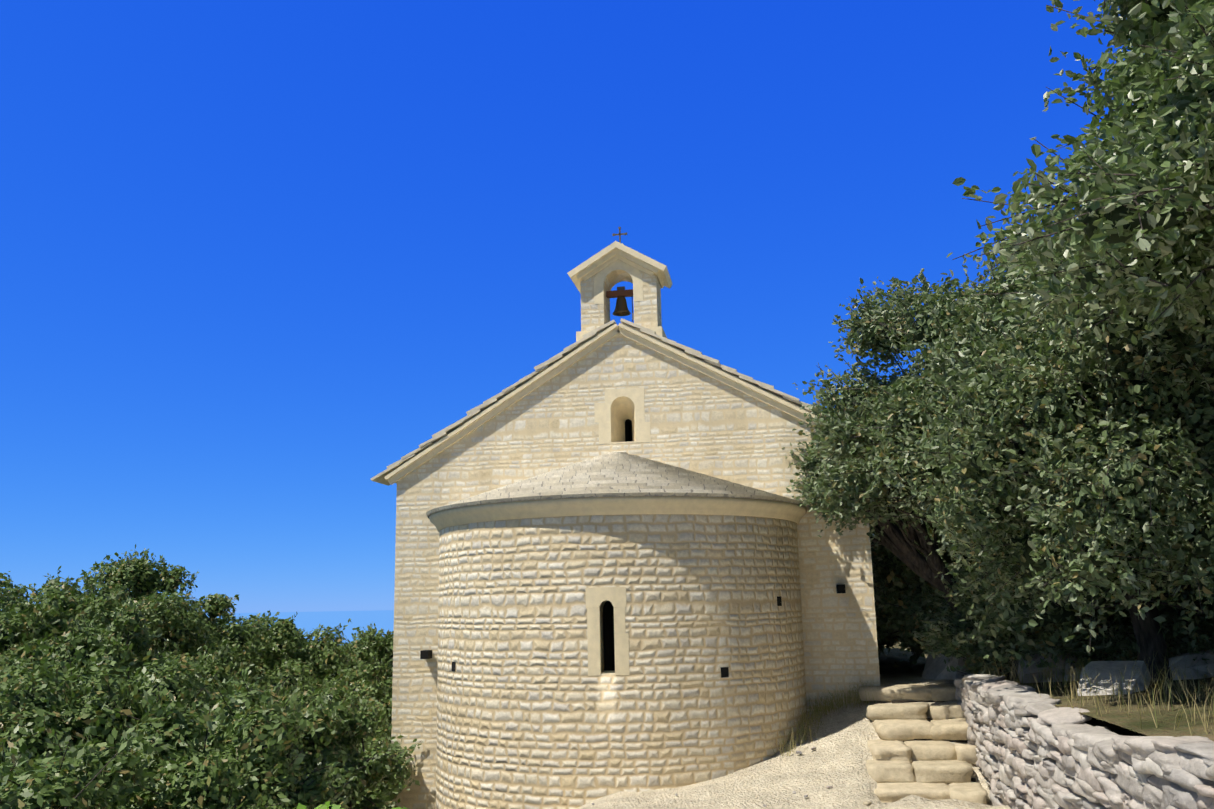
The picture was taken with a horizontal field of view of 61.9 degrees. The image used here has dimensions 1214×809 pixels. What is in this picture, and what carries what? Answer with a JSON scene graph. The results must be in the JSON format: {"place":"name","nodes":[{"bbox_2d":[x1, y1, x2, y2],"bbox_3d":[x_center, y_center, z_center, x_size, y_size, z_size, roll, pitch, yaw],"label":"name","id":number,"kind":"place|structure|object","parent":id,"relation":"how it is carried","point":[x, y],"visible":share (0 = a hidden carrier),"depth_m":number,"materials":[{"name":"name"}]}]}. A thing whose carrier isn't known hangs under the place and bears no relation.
{"place":"outdoors","nodes":[
{"label":"outdoors","id":0,"kind":"place"},
{"bbox_2d":[0,600,96,688],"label":"bush","id":1,"kind":"object","parent":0,"point":[16,651],"depth_m":14.26,"materials":[{"name":"green plant"}]},
{"bbox_2d":[0,670,151,769],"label":"bush","id":2,"kind":"object","parent":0,"point":[69,695],"depth_m":10.69,"materials":[{"name":"green plant"}]},
{"bbox_2d":[0,566,166,688],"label":"bush","id":3,"kind":"object","parent":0,"point":[52,602],"depth_m":15.81,"materials":[{"name":"green plant"}]},
{"bbox_2d":[0,711,196,808],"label":"bush","id":4,"kind":"object","parent":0,"point":[39,783],"depth_m":6.66,"materials":[{"name":"green plant"}]},
{"bbox_2d":[0,639,227,770],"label":"bush","id":5,"kind":"object","parent":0,"point":[136,704],"depth_m":10.02,"materials":[{"name":"green plant"}]},
{"bbox_2d":[3,594,252,713],"bbox_3d":[-7.067,5.578,13.736,3.654,5.772,4.089,-3,-11,9],"label":"bush","id":6,"kind":"object","parent":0,"point":[131,620],"depth_m":13.29,"materials":[{"name":"green plant"}]},
{"bbox_2d":[18,728,237,804],"bbox_3d":[-4.150,4.054,7.979,3.389,2.918,3.233,-3,-11,9],"label":"bush","id":7,"kind":"object","parent":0,"point":[54,747],"depth_m":9.07,"materials":[{"name":"green plant"}]},
{"bbox_2d":[75,544,276,682],"bbox_3d":[-8.706,6.268,18.230,4.301,7.538,4.376,-3,-11,9],"label":"bush","id":8,"kind":"object","parent":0,"point":[197,635],"depth_m":18.94,"materials":[{"name":"green plant"}]},
{"bbox_2d":[40,664,356,808],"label":"bush","id":9,"kind":"object","parent":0,"point":[259,725],"depth_m":7.76,"materials":[{"name":"green plant"}]},
{"bbox_2d":[130,632,299,719],"bbox_3d":[-6.347,6.018,15.179,3.927,5.087,3.602,-3,-11,9],"label":"bush","id":10,"kind":"object","parent":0,"point":[208,661],"depth_m":14.80,"materials":[{"name":"green plant"}]},
{"bbox_2d":[142,690,358,808],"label":"bush","id":11,"kind":"object","parent":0,"point":[303,703],"depth_m":11.86,"materials":[{"name":"green plant"}]},
{"bbox_2d":[216,610,350,686],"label":"bush","id":12,"kind":"object","parent":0,"point":[283,633],"depth_m":20.64,"materials":[{"name":"green plant"}]},
{"bbox_2d":[204,610,393,645],"bbox_3d":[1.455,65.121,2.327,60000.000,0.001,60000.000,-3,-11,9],"label":"sea","id":13,"kind":"structure","parent":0,"point":[308,622],"depth_m":6062.73,"materials":[{"name":"blue liquid"}]},
{"bbox_2d":[188,668,423,792],"bbox_3d":[-4.584,5.837,14.533,3.816,3.871,3.327,-3,-11,9],"label":"bush","id":14,"kind":"object","parent":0,"point":[341,689],"depth_m":14.86,"materials":[{"name":"green plant"}]},
{"bbox_2d":[250,638,392,721],"bbox_3d":[-5.321,6.891,19.374,3.993,4.640,3.968,-3,-11,9],"label":"bush","id":15,"kind":"object","parent":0,"point":[335,655],"depth_m":18.98,"materials":[{"name":"green plant"}]},
{"bbox_2d":[274,681,419,808],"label":"bush","id":16,"kind":"object","parent":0,"point":[381,770],"depth_m":10.79,"materials":[{"name":"green plant"}]},
{"bbox_2d":[318,623,393,681],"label":"bush","id":17,"kind":"object","parent":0,"point":[363,646],"depth_m":22.29,"materials":[{"name":"green plant"}]},
{"bbox_2d":[326,652,391,727],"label":"bush","id":18,"kind":"object","parent":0,"point":[360,673],"depth_m":18.96,"materials":[{"name":"green plant"}]},
{"bbox_2d":[353,690,397,807],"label":"bush","id":19,"kind":"object","parent":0,"point":[382,720],"depth_m":15.11,"materials":[{"name":"green plant"}]},
{"bbox_2d":[347,708,409,808],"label":"bush","id":20,"kind":"object","parent":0,"point":[380,794],"depth_m":12.52,"materials":[{"name":"green plant"}]},
{"bbox_2d":[0,0,1132,613],"label":"sky","id":21,"kind":"structure","parent":0,"point":[255,255],"materials":[{"name":"blue"}]},
{"bbox_2d":[576,641,1145,808],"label":"terrain","id":22,"kind":"structure","parent":0,"point":[838,756],"depth_m":11.52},
{"bbox_2d":[284,801,407,808],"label":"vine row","id":23,"kind":"object","parent":22,"relation":"on","point":[325,806],"visible":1,"depth_m":5.76,"materials":[{"name":"green plant"}]},
{"bbox_2d":[436,514,806,808],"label":"apse wall","id":24,"kind":"structure","parent":22,"relation":"on","point":[531,714],"depth_m":12.27,"materials":[{"name":"stone"}]},
{"bbox_2d":[585,587,628,675],"bbox_3d":[0.003,2.692,12.027,0.505,1.025,0.012,-2,-11,4],"label":"window frame","id":25,"kind":"object","parent":24,"relation":"attached to","point":[596,597],"visible":1,"depth_m":12.03,"materials":[{"name":"stone"}]},
{"bbox_2d":[426,452,808,518],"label":"apse roof","id":26,"kind":"structure","parent":24,"relation":"on","point":[615,474],"depth_m":13.10,"materials":[{"name":"beige stone"}]},
{"bbox_2d":[429,496,806,531],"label":"cornice","id":27,"kind":"structure","parent":24,"relation":"on","point":[624,505],"depth_m":12.47,"materials":[{"name":"beige stone"}]},
{"bbox_2d":[420,584,845,677],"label":"putlog holes","id":28,"kind":"object","parent":24,"relation":"attached to","point":[427,654],"visible":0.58,"depth_m":13.93,"materials":[{"name":"black"}]},
{"bbox_2d":[391,334,879,808],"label":"chapel nave walls","id":29,"kind":"structure","parent":22,"relation":"on","point":[701,423],"depth_m":14.96,"materials":[{"name":"beige stone"}]},
{"bbox_2d":[371,318,827,485],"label":"roof","id":30,"kind":"structure","parent":29,"relation":"on","point":[494,406],"depth_m":15.34,"materials":[{"name":"beige stone"}]},
{"bbox_2d":[580,270,661,330],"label":"bell gable","id":31,"kind":"structure","parent":30,"relation":"on","point":[647,311],"depth_m":15.52,"materials":[{"name":"beige stone"}]},
{"bbox_2d":[567,241,671,347],"bbox_3d":[0.223,-1.672,15.806,1.535,1.720,0.906,-3,-11,9],"label":"bellcote cap","id":32,"kind":"object","parent":31,"relation":"on","point":[607,260],"visible":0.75,"depth_m":15.53,"materials":[{"name":"beige stone"}]},
{"bbox_2d":[612,227,626,242],"bbox_3d":[0.204,-2.654,15.999,0.235,0.322,0.026,-3,-11,9],"label":"cross","id":33,"kind":"object","parent":32,"relation":"on","point":[619,234],"visible":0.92,"depth_m":15.99,"materials":[{"name":"grey metal"}]},
{"bbox_2d":[606,286,633,321],"bbox_3d":[0.228,-1.429,15.758,0.560,0.825,0.284,-3,-11,9],"label":"bell","id":34,"kind":"object","parent":32,"relation":"hanging from","point":[620,294],"visible":0.96,"depth_m":15.76,"materials":[{"name":"brown metal"}]},
{"bbox_2d":[594,387,650,443],"bbox_3d":[0.227,0.166,15.124,0.840,0.830,0.001,-3,-11,9],"label":"window frame","id":35,"kind":"object","parent":29,"relation":"attached to","point":[602,413],"visible":1,"depth_m":15.13,"materials":[{"name":"stone"}]},
{"bbox_2d":[769,679,885,755],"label":"grass","id":36,"kind":"structure","parent":22,"relation":"on","point":[840,702],"depth_m":13.46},
{"bbox_2d":[782,411,1013,677],"bbox_3d":[4.184,2.048,14.081,3.512,4.290,2.310,-3,-11,9],"label":"oak","id":37,"kind":"object","parent":22,"relation":"on","point":[898,542],"depth_m":14.26,"materials":[{"name":"green plant"}]},
{"bbox_2d":[592,649,1213,808],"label":"loose rocks","id":38,"kind":"object","parent":22,"relation":"on","point":[935,668],"visible":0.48,"depth_m":11.36,"materials":[{"name":"stone"}]},
{"bbox_2d":[870,516,973,668],"bbox_3d":[4.956,3.061,16.491,3.835,3.030,3.494,-3,-11,9],"label":"oak","id":39,"kind":"object","parent":22,"relation":"on","point":[908,623],"depth_m":15.45,"materials":[{"name":"green plant"}]},
{"bbox_2d":[858,676,987,808],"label":"stone steps","id":40,"kind":"structure","parent":22,"relation":"on","point":[894,773],"depth_m":11.93,"materials":[{"name":"beige stone"}]},
{"bbox_2d":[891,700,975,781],"bbox_3d":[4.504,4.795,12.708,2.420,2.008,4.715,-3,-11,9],"label":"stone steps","id":41,"kind":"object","parent":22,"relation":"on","point":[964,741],"visible":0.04,"depth_m":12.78,"materials":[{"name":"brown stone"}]},
{"bbox_2d":[953,674,1213,808],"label":"drystone wall","id":42,"kind":"structure","parent":22,"relation":"on","point":[1034,750],"depth_m":8.33,"materials":[{"name":"stone"}]},
{"bbox_2d":[869,499,1008,613],"bbox_3d":[7.683,1.634,17.415,7.387,5.674,7.076,-3,-11,9],"label":"oak","id":43,"kind":"object","parent":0,"point":[898,583],"depth_m":15.45,"materials":[{"name":"green plant"}]},
{"bbox_2d":[786,219,1171,680],"bbox_3d":[5.000,0.677,12.457,5.533,5.953,5.413,-3,-11,9],"label":"oak","id":44,"kind":"object","parent":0,"point":[951,310],"depth_m":12.29,"materials":[{"name":"green plant"}]},
{"bbox_2d":[889,245,1213,653],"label":"oak","id":45,"kind":"object","parent":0,"point":[1143,427],"depth_m":9.13,"materials":[{"name":"green plant"}]},
{"bbox_2d":[946,0,1213,349],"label":"tree","id":46,"kind":"object","parent":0,"point":[1164,138],"depth_m":5.91,"materials":[{"name":"green plant"}]},
{"bbox_2d":[961,674,1213,740],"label":"terrace","id":47,"kind":"structure","parent":0,"point":[1166,722],"depth_m":8.59,"materials":[{"name":"green plant"}]},
{"bbox_2d":[869,522,1018,657],"bbox_3d":[5.968,3.024,19.081,6.110,5.110,6.223,-3,-11,9],"label":"bush","id":48,"kind":"object","parent":47,"relation":"on","point":[902,648],"depth_m":19.91,"materials":[{"name":"green plant"}]},
{"bbox_2d":[909,554,1120,678],"bbox_3d":[5.894,3.080,13.918,3.467,2.073,2.689,-3,-11,9],"label":"bush","id":49,"kind":"object","parent":47,"relation":"on","point":[936,639],"depth_m":13.59,"materials":[{"name":"green plant"}]},
{"bbox_2d":[1012,659,1018,679],"bbox_3d":[5.484,3.477,13.207,0.330,0.400,0.321,0,-11,-6],"label":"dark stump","id":50,"kind":"object","parent":47,"relation":"on","point":[1015,662],"visible":0.1,"depth_m":13.21,"materials":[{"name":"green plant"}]},
{"bbox_2d":[952,406,1213,668],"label":"bush","id":51,"kind":"object","parent":47,"relation":"on","point":[1000,624],"depth_m":12.05,"materials":[{"name":"green plant"}]},
{"bbox_2d":[973,649,1213,735],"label":"terrace grass","id":52,"kind":"structure","parent":47,"relation":"on","point":[1070,677],"depth_m":9.48,"materials":[{"name":"plant"}]},
{"bbox_2d":[1047,567,1213,678],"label":"bush","id":53,"kind":"object","parent":47,"relation":"on","point":[1204,626],"depth_m":12.38,"materials":[{"name":"green plant"}]}
]}

